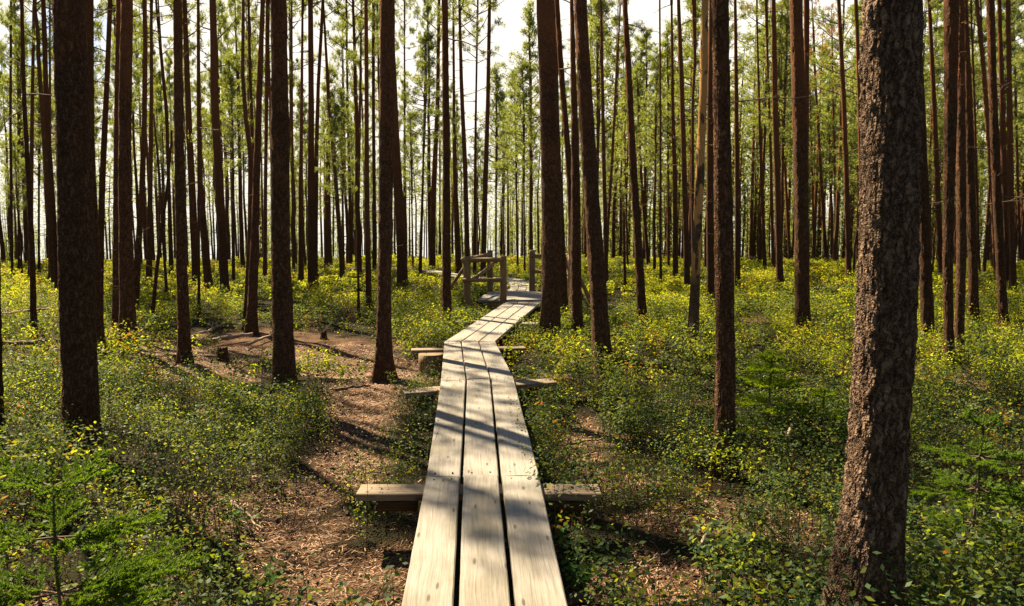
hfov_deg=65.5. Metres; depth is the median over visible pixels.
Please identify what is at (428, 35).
pine tree
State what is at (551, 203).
pine tree
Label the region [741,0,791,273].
pine tree
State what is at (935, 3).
pine tree
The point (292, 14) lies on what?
pine tree
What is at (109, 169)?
pine tree
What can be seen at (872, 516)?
pine tree
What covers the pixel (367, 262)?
pine tree
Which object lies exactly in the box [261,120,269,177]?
pine tree
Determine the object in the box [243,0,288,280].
pine tree
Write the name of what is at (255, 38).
pine tree
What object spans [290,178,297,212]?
pine tree
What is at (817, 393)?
spruce sapling
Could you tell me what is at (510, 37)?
sky
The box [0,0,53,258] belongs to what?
pine tree
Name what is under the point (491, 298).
footbridge
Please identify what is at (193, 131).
pine tree
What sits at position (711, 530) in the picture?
fallen branch
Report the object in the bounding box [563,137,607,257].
pine tree
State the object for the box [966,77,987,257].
pine tree
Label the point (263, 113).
pine tree
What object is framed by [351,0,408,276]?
pine tree
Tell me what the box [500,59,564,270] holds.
pine tree
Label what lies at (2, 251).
pine tree
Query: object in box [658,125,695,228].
pine tree
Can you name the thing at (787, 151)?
pine tree
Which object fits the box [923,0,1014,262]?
pine tree
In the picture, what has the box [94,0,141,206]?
pine tree
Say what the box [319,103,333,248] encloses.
pine tree
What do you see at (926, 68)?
pine tree
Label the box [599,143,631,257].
pine tree
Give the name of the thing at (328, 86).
pine tree
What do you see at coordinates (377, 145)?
pine tree
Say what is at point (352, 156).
pine tree
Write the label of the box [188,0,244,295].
pine tree
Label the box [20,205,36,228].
pine tree
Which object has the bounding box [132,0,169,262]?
pine tree
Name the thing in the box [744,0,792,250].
pine tree
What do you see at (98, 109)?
pine tree
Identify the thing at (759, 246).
pine tree
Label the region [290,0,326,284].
pine tree
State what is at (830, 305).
undergrowth
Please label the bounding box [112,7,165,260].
pine tree
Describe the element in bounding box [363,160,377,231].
pine tree
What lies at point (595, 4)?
pine tree
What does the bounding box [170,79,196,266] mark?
pine tree
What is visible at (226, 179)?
pine tree
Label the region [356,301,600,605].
boardwalk
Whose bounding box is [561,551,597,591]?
leafy seedling
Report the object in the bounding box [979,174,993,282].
pine tree
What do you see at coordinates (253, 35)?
pine tree
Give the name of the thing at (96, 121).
pine tree
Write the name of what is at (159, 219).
pine tree
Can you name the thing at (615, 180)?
pine tree
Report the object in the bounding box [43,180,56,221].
pine tree
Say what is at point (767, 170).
pine tree
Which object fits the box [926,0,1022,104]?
pine tree
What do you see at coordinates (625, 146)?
pine tree
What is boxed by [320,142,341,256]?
pine tree
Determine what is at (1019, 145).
pine tree
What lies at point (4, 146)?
pine tree
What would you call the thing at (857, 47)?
pine tree
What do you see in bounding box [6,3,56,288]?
pine tree
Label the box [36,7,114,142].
pine tree
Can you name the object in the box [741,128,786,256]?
pine tree
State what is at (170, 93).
pine tree
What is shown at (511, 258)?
undergrowth
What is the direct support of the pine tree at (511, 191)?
on the ground
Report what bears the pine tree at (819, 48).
on the ground
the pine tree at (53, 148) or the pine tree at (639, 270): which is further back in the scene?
the pine tree at (53, 148)
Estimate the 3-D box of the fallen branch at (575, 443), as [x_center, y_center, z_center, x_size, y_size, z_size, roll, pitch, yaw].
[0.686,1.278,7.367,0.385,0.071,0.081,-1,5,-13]
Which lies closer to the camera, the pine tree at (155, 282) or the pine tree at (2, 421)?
the pine tree at (2, 421)
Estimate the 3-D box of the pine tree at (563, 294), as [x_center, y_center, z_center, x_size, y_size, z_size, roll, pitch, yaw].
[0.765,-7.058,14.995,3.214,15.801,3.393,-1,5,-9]
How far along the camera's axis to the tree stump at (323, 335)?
14.81 m
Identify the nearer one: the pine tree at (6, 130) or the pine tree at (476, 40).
the pine tree at (476, 40)
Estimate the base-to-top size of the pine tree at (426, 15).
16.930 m
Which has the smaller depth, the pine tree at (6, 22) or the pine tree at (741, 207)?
the pine tree at (6, 22)
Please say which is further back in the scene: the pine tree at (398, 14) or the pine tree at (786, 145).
the pine tree at (786, 145)
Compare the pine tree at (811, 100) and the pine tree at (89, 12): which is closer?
the pine tree at (89, 12)
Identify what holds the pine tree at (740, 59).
on the ground
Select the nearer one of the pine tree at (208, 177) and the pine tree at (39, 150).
the pine tree at (39, 150)
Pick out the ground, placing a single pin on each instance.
(314, 461)
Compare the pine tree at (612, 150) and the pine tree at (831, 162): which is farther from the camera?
the pine tree at (831, 162)
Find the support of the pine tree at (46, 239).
on the ground
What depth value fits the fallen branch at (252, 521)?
5.30 m
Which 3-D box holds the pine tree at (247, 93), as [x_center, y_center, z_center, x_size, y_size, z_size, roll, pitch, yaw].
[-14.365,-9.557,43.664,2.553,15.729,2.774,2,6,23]
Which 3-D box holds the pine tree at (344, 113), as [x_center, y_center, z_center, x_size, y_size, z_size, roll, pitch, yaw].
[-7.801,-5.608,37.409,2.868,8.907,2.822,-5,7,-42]
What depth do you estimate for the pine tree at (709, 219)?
17.51 m
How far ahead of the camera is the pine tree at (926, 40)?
44.56 m
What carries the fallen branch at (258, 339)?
on the ground
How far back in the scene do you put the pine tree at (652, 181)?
50.37 m
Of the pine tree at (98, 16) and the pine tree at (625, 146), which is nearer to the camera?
the pine tree at (98, 16)
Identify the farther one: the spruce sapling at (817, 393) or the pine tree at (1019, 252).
the pine tree at (1019, 252)
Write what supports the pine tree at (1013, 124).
on the ground
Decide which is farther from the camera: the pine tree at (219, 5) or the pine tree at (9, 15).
the pine tree at (219, 5)
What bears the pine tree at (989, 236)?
on the ground
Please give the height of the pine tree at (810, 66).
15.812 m
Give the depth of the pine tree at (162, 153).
43.52 m
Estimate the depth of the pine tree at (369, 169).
42.32 m
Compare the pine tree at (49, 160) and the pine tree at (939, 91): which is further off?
the pine tree at (939, 91)
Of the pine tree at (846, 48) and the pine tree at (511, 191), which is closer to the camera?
the pine tree at (846, 48)
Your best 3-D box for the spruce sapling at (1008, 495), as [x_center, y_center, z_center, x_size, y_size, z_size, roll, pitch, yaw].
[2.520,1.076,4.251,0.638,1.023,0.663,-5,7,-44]
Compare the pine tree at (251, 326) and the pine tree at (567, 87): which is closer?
the pine tree at (251, 326)
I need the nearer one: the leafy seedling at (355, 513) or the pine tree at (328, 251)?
the leafy seedling at (355, 513)
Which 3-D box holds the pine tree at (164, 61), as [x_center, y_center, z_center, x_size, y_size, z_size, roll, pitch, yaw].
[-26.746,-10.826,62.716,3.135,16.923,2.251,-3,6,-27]
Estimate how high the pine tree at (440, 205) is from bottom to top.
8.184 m
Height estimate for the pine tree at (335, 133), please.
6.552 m
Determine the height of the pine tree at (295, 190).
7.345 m
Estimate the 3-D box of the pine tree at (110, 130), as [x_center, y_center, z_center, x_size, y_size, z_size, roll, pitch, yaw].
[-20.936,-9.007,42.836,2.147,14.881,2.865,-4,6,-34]
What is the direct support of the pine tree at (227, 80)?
on the ground
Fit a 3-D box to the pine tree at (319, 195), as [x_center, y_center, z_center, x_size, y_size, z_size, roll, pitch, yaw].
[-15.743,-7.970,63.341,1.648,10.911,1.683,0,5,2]
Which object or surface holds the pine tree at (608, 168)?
on the ground
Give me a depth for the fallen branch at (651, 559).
4.76 m
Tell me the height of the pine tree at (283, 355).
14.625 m
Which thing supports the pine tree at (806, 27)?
on the ground
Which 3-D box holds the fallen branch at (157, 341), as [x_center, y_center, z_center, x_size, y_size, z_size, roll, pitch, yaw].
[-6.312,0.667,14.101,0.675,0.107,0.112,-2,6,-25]
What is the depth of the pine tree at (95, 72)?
40.60 m
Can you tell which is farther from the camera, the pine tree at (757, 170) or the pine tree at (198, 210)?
the pine tree at (757, 170)
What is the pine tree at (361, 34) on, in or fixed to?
on the ground
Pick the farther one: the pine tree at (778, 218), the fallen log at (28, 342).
the pine tree at (778, 218)
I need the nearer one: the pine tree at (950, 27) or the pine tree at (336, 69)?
the pine tree at (950, 27)
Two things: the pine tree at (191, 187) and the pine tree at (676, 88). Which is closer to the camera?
the pine tree at (191, 187)
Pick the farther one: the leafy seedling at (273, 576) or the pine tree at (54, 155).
the pine tree at (54, 155)
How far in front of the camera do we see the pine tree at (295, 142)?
56.54 m
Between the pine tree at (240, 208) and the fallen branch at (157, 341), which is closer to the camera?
the fallen branch at (157, 341)
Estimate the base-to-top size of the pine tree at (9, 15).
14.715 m
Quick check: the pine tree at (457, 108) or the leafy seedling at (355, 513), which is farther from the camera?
the pine tree at (457, 108)
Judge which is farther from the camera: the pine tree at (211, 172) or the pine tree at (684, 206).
the pine tree at (211, 172)
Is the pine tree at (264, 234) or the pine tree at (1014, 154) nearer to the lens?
the pine tree at (264, 234)
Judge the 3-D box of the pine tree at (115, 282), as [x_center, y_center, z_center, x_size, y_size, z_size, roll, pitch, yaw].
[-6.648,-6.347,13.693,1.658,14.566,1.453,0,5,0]
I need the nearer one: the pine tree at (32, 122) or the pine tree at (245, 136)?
the pine tree at (32, 122)
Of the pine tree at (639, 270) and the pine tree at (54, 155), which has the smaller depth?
the pine tree at (639, 270)
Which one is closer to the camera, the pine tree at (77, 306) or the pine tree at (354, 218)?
the pine tree at (77, 306)
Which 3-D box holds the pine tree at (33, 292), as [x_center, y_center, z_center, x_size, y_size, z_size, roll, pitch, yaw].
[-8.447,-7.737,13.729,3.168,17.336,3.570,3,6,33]
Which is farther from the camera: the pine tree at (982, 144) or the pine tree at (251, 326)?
the pine tree at (982, 144)
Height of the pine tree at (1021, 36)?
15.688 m
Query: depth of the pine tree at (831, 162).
62.24 m
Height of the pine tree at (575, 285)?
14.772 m
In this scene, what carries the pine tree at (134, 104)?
on the ground
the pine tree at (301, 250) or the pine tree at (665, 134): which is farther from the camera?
the pine tree at (665, 134)
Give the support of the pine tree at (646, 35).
on the ground
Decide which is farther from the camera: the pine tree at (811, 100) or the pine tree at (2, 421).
the pine tree at (811, 100)
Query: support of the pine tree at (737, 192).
on the ground
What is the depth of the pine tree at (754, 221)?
57.98 m
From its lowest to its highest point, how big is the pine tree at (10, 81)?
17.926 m
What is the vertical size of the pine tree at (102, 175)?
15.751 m
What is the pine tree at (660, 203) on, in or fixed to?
on the ground
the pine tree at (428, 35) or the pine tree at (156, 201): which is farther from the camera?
the pine tree at (156, 201)
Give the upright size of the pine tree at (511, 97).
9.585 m
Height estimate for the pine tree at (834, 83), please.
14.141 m
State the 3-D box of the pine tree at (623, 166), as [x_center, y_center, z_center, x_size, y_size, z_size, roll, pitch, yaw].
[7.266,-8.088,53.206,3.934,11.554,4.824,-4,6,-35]
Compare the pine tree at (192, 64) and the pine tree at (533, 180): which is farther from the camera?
the pine tree at (533, 180)
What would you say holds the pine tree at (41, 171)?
on the ground
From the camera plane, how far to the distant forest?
67.84 m
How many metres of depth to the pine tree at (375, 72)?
49.24 m
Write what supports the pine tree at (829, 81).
on the ground
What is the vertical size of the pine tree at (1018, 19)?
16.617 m
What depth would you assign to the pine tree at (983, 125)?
54.90 m
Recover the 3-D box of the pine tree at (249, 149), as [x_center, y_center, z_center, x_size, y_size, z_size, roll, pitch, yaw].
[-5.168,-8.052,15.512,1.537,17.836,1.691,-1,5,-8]
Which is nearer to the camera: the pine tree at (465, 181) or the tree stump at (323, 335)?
the tree stump at (323, 335)
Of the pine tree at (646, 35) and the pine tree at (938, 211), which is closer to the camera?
the pine tree at (938, 211)
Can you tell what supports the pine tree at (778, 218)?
on the ground
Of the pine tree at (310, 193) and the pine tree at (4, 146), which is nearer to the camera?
the pine tree at (310, 193)
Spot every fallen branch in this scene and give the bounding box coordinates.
[1,306,50,315]
[138,338,174,342]
[192,318,231,336]
[229,500,263,530]
[246,334,271,345]
[335,384,370,391]
[565,437,604,445]
[620,549,669,575]
[701,516,733,544]
[772,403,801,438]
[954,531,990,541]
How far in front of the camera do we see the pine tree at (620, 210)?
48.93 m
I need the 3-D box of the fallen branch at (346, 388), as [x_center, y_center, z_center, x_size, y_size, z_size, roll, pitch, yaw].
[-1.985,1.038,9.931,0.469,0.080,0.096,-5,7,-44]
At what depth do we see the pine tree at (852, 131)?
30.79 m
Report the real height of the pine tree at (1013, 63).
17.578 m
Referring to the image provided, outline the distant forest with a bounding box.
[0,16,1023,264]
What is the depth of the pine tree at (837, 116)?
47.89 m
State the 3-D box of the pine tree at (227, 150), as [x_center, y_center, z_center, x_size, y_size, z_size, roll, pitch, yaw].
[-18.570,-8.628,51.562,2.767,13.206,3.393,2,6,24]
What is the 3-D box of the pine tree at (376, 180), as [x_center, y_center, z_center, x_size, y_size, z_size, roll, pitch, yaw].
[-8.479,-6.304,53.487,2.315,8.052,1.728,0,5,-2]
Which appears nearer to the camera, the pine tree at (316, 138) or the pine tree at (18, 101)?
the pine tree at (316, 138)
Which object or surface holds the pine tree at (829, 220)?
on the ground
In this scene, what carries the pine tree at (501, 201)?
on the ground
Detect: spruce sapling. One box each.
[0,447,210,605]
[735,350,810,440]
[795,387,847,446]
[909,408,1023,584]
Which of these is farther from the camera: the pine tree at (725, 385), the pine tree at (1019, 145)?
the pine tree at (1019, 145)
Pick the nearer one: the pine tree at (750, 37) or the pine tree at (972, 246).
the pine tree at (972, 246)
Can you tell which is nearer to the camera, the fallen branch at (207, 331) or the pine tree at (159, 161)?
the fallen branch at (207, 331)
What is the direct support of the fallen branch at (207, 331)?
on the ground
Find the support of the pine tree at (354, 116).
on the ground
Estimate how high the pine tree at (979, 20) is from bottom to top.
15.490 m
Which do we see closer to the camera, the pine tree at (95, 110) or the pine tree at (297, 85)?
the pine tree at (297, 85)
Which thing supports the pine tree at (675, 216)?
on the ground
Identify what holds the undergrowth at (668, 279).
on the ground
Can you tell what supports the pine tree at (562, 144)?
on the ground
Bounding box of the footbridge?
[451,250,589,313]
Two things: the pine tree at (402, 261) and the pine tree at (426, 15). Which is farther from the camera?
the pine tree at (426, 15)
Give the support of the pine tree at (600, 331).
on the ground
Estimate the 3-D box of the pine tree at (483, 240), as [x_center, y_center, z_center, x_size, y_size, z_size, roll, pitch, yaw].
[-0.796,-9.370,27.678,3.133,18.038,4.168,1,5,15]
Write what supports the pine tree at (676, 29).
on the ground
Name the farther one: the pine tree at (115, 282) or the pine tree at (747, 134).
the pine tree at (747, 134)
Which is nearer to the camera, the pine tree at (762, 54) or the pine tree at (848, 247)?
the pine tree at (848, 247)
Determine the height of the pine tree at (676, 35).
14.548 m
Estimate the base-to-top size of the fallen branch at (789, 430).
0.190 m
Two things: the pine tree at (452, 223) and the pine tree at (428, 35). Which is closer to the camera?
the pine tree at (428, 35)
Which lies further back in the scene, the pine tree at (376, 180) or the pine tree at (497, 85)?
the pine tree at (376, 180)
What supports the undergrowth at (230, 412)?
on the ground
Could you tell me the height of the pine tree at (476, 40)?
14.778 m
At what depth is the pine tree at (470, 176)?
41.32 m
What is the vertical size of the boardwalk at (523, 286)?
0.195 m
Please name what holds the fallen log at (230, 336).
on the ground
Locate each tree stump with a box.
[216,346,229,362]
[320,331,327,338]
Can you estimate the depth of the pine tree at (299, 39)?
38.96 m
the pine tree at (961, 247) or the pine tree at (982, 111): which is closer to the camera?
the pine tree at (961, 247)
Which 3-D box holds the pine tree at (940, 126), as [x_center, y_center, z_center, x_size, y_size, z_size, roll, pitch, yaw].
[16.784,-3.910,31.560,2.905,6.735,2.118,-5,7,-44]
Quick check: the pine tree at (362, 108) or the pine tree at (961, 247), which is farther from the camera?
the pine tree at (362, 108)
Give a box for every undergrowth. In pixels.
[0,350,1023,605]
[1,254,1023,305]
[1,283,1023,391]
[111,253,987,263]
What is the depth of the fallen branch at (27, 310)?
16.11 m
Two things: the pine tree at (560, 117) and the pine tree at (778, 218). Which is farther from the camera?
the pine tree at (560, 117)
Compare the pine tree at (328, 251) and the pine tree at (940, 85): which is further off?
the pine tree at (940, 85)
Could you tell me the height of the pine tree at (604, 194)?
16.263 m
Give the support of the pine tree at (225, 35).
on the ground
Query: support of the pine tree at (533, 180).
on the ground
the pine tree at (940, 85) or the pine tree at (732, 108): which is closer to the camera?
the pine tree at (940, 85)
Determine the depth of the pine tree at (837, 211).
43.11 m
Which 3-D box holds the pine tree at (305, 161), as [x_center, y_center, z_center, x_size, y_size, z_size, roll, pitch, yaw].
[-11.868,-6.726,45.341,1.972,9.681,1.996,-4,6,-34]
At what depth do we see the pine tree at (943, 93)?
45.93 m
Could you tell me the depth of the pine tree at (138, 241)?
16.53 m
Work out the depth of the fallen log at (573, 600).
4.16 m
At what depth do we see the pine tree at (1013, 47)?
33.73 m
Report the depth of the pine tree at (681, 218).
55.82 m
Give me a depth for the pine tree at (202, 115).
54.60 m
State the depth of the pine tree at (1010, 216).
23.57 m
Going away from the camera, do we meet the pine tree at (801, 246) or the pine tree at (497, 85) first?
the pine tree at (801, 246)
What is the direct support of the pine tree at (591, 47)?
on the ground
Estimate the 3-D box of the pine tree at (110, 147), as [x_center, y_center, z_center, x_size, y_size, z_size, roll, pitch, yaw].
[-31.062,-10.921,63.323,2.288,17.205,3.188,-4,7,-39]
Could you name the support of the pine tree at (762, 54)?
on the ground
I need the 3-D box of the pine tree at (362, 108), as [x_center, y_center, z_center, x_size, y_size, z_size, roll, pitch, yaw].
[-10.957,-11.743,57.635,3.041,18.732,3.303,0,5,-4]
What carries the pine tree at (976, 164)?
on the ground
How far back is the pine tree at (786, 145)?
56.57 m
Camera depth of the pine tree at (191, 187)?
26.65 m
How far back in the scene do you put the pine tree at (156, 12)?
33.05 m
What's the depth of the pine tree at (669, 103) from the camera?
64.36 m
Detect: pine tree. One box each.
[0,0,52,277]
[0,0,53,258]
[0,0,53,286]
[0,0,53,339]
[0,3,37,263]
[0,21,54,271]
[0,26,16,263]
[0,53,16,260]
[0,89,8,213]
[0,92,8,124]
[0,135,35,281]
[0,149,35,266]
[0,259,9,458]
[5,65,55,272]
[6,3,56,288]
[8,45,40,221]
[12,0,52,41]
[16,19,54,257]
[16,119,56,231]
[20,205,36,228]
[22,0,54,287]
[24,0,94,136]
[28,55,102,147]
[29,0,115,234]
[29,50,55,255]
[33,0,57,297]
[34,121,56,189]
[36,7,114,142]
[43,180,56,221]
[52,0,105,459]
[84,0,114,362]
[94,0,115,313]
[94,0,135,341]
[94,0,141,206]
[94,14,104,201]
[94,69,103,137]
[94,89,112,188]
[96,0,139,221]
[98,8,164,266]
[104,0,149,353]
[107,56,131,151]
[108,140,139,231]
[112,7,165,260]
[113,0,202,275]
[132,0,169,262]
[132,0,169,320]
[133,0,196,288]
[135,24,165,246]
[135,69,173,258]
[141,130,174,330]
[145,67,174,261]
[148,114,174,302]
[153,0,222,317]
[153,85,173,253]
[154,49,192,258]
[158,56,184,252]
[161,19,209,136]
[165,0,200,365]
[165,0,216,287]
[165,50,209,239]
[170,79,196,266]
[182,0,245,251]
[184,73,213,243]
[186,73,210,173]
[187,52,253,290]
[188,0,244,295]
[194,119,228,259]
[200,8,236,261]
[201,14,247,263]
[201,71,229,263]
[202,86,244,241]
[207,0,241,299]
[217,0,264,271]
[223,1,268,246]
[223,59,254,255]
[226,0,268,264]
[229,0,267,330]
[230,0,288,218]
[233,67,268,217]
[234,27,268,258]
[235,47,269,258]
[237,0,298,335]
[242,0,299,404]
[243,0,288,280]
[245,0,300,248]
[251,0,270,278]
[260,0,349,286]
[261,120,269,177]
[264,0,324,270]
[287,0,320,277]
[288,73,303,227]
[290,0,322,294]
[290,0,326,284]
[290,79,318,266]
[290,100,320,257]
[290,157,307,230]
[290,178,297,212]
[299,65,371,274]
[304,158,324,232]
[305,0,360,279]
[313,0,379,274]
[315,97,361,291]
[318,0,379,266]
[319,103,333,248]
[320,88,371,266]
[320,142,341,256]
[321,1,371,262]
[331,135,347,239]
[339,12,378,254]
[342,0,379,267]
[345,64,362,206]
[345,264,367,319]
[346,111,362,256]
[347,178,360,254]
[349,0,403,127]
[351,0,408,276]
[351,126,378,229]
[354,0,377,318]
[357,4,421,293]
[357,5,409,241]
[363,2,409,243]
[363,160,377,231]
[364,0,405,383]
[369,121,378,179]
[369,149,394,224]
[376,94,410,255]
[395,0,422,217]
[397,0,451,258]
[398,29,470,280]
[398,69,420,255]
[400,111,442,266]
[403,0,471,269]
[419,103,460,256]
[428,0,496,267]
[430,0,502,335]
[432,0,485,273]
[438,172,451,229]
[441,79,462,256]
[448,0,505,274]
[450,95,467,245]
[450,134,473,256]
[453,0,511,276]
[456,60,522,262]
[462,127,492,264]
[472,83,528,255]
[482,112,520,255]
[489,70,540,270]
[495,0,568,272]
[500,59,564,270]
[518,23,570,141]
[520,121,540,247]
[521,0,584,335]
[534,0,566,351]
[540,81,580,209]
[554,0,615,328]
[554,0,630,330]
[559,67,611,221]
[561,73,601,235]
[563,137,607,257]
[564,0,624,259]
[574,0,617,374]
[576,0,635,244]
[579,119,642,230]
[587,2,619,226]
[590,0,651,259]
[593,0,612,282]
[593,42,651,255]
[599,99,648,256]
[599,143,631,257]
[599,160,623,251]
[602,0,631,237]
[606,78,669,268]
[610,25,676,259]
[612,0,734,330]
[614,62,658,265]
[616,211,634,291]
[624,35,669,197]
[630,22,690,271]
[637,45,689,272]
[637,127,672,244]
[640,0,669,292]
[641,56,666,256]
[644,0,741,261]
[648,40,696,216]
[650,17,706,224]
[651,0,706,273]
[651,0,735,289]
[652,0,681,280]
[653,0,754,273]
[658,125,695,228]
[664,0,703,254]
[671,167,682,258]
[684,0,817,353]
[690,0,756,288]
[698,60,755,154]
[702,0,715,317]
[704,0,744,480]
[729,0,789,276]
[730,0,787,265]
[730,23,792,257]
[733,157,748,227]
[734,67,780,258]
[737,0,809,289]
[738,0,833,270]
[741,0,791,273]
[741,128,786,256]
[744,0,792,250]
[750,48,791,241]
[750,54,792,191]
[758,126,793,237]
[762,35,824,262]
[767,104,794,258]
[781,0,818,341]
[788,48,838,201]
[788,72,831,258]
[803,0,835,264]
[803,0,846,256]
[803,0,860,261]
[809,0,929,256]
[809,4,939,191]
[809,41,837,259]
[809,57,857,239]
[809,94,853,262]
[809,95,858,279]
[812,0,857,284]
[812,2,849,259]
[815,48,943,134]
[815,66,837,222]
[815,123,855,260]
[818,0,924,605]
[823,52,939,350]
[823,133,857,269]
[830,28,859,258]
[830,29,936,87]
[830,51,930,107]
[846,0,860,239]
[857,55,943,132]
[921,0,972,369]
[922,0,943,126]
[923,0,943,176]
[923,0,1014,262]
[923,1,943,210]
[924,0,943,281]
[924,10,981,259]
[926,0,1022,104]
[926,86,942,182]
[927,120,955,271]
[930,0,1023,340]
[931,165,987,268]
[934,0,1023,330]
[937,0,987,271]
[938,0,1013,276]
[954,0,975,363]
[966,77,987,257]
[967,26,998,260]
[968,0,1023,200]
[971,0,1023,227]
[971,0,1023,269]
[972,18,1020,260]
[972,73,986,158]
[973,0,1022,281]
[975,137,989,250]
[976,0,1023,261]
[977,0,1021,295]
[978,99,1023,195]
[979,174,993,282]
[996,21,1023,83]
[998,51,1023,260]
[1014,58,1023,210]
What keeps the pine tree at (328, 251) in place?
on the ground
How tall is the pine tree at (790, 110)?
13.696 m
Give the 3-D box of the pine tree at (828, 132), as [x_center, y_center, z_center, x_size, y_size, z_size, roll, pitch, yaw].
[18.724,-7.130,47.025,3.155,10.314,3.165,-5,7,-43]
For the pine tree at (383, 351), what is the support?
on the ground
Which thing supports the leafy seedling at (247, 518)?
on the ground
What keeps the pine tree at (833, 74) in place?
on the ground
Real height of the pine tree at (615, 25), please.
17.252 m
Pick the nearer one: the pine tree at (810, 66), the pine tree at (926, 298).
the pine tree at (926, 298)
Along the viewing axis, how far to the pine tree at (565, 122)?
15.11 m
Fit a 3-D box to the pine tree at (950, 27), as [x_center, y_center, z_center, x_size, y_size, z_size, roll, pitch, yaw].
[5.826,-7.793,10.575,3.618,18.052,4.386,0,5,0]
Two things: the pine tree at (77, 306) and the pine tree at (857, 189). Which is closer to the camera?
the pine tree at (77, 306)
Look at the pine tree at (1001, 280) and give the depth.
14.41 m
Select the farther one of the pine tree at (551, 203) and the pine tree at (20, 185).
the pine tree at (20, 185)
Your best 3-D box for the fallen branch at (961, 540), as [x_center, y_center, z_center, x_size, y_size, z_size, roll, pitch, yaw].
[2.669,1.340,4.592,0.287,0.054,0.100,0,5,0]
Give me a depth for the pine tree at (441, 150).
66.56 m
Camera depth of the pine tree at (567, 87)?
54.28 m
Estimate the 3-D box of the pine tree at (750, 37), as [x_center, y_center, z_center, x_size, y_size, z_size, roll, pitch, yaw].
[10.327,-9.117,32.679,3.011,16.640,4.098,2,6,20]
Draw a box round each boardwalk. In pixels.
[346,268,541,290]
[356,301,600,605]
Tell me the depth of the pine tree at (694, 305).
12.23 m
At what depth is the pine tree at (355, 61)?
29.94 m
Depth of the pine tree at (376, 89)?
46.55 m
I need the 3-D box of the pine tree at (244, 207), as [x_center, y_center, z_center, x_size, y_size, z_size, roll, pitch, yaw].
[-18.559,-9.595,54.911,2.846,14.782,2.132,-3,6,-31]
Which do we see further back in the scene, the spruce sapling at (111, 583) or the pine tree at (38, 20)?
the pine tree at (38, 20)
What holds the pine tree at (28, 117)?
on the ground
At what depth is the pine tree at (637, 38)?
61.16 m
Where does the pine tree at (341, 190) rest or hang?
on the ground
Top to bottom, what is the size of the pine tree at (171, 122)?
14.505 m
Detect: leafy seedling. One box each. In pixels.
[224,499,259,530]
[249,563,283,595]
[354,501,377,522]
[554,519,595,562]
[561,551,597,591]
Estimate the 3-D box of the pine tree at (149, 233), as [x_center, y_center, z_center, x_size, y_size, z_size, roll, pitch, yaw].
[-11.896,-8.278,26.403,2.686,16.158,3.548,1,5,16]
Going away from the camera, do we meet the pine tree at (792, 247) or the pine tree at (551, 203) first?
the pine tree at (551, 203)
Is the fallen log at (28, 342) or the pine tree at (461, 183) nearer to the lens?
the fallen log at (28, 342)
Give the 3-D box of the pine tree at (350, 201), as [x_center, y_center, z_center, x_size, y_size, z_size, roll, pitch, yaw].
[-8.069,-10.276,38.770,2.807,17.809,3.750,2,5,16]
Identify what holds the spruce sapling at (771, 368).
on the ground
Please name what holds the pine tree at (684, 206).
on the ground
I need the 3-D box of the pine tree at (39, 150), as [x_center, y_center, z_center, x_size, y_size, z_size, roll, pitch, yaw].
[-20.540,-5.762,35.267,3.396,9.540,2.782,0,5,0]
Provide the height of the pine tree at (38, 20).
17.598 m
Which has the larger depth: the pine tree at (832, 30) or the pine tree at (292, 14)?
the pine tree at (832, 30)
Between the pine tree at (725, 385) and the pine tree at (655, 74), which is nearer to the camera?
the pine tree at (725, 385)
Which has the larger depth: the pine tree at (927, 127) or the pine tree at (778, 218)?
the pine tree at (927, 127)
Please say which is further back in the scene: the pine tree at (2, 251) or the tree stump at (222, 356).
the pine tree at (2, 251)
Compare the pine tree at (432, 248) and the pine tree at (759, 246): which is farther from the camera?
the pine tree at (759, 246)
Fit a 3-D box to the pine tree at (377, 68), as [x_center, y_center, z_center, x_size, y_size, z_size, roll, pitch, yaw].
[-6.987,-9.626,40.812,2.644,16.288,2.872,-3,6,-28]
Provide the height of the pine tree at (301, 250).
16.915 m
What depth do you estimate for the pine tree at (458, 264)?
32.78 m
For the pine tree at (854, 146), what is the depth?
40.89 m
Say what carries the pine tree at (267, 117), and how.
on the ground
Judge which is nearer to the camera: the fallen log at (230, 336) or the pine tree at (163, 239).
the fallen log at (230, 336)
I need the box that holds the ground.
[0,263,1023,605]
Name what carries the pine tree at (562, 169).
on the ground
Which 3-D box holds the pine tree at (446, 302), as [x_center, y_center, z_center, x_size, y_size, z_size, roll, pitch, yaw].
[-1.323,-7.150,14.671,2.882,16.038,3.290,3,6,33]
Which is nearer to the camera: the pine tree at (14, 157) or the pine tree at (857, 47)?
the pine tree at (857, 47)
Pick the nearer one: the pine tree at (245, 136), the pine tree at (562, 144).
the pine tree at (562, 144)
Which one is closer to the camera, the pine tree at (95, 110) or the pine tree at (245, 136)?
the pine tree at (95, 110)
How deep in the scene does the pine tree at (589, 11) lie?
46.30 m
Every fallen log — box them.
[3,338,47,345]
[196,332,252,344]
[567,591,594,605]
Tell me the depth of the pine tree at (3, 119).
40.37 m
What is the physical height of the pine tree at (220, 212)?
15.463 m
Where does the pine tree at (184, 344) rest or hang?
on the ground
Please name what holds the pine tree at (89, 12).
on the ground
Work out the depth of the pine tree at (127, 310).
12.60 m
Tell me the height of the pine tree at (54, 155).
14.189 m
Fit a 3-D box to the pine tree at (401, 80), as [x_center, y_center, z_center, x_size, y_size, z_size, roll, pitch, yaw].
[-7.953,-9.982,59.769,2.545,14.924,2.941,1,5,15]
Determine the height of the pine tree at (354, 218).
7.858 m
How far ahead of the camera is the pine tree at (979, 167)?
37.62 m
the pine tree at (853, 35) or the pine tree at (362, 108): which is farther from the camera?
the pine tree at (362, 108)
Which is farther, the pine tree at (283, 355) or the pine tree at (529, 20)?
the pine tree at (529, 20)
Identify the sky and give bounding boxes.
[0,0,1023,262]
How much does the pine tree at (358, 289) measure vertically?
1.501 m
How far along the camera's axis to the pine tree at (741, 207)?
62.83 m
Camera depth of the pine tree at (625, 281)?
23.28 m

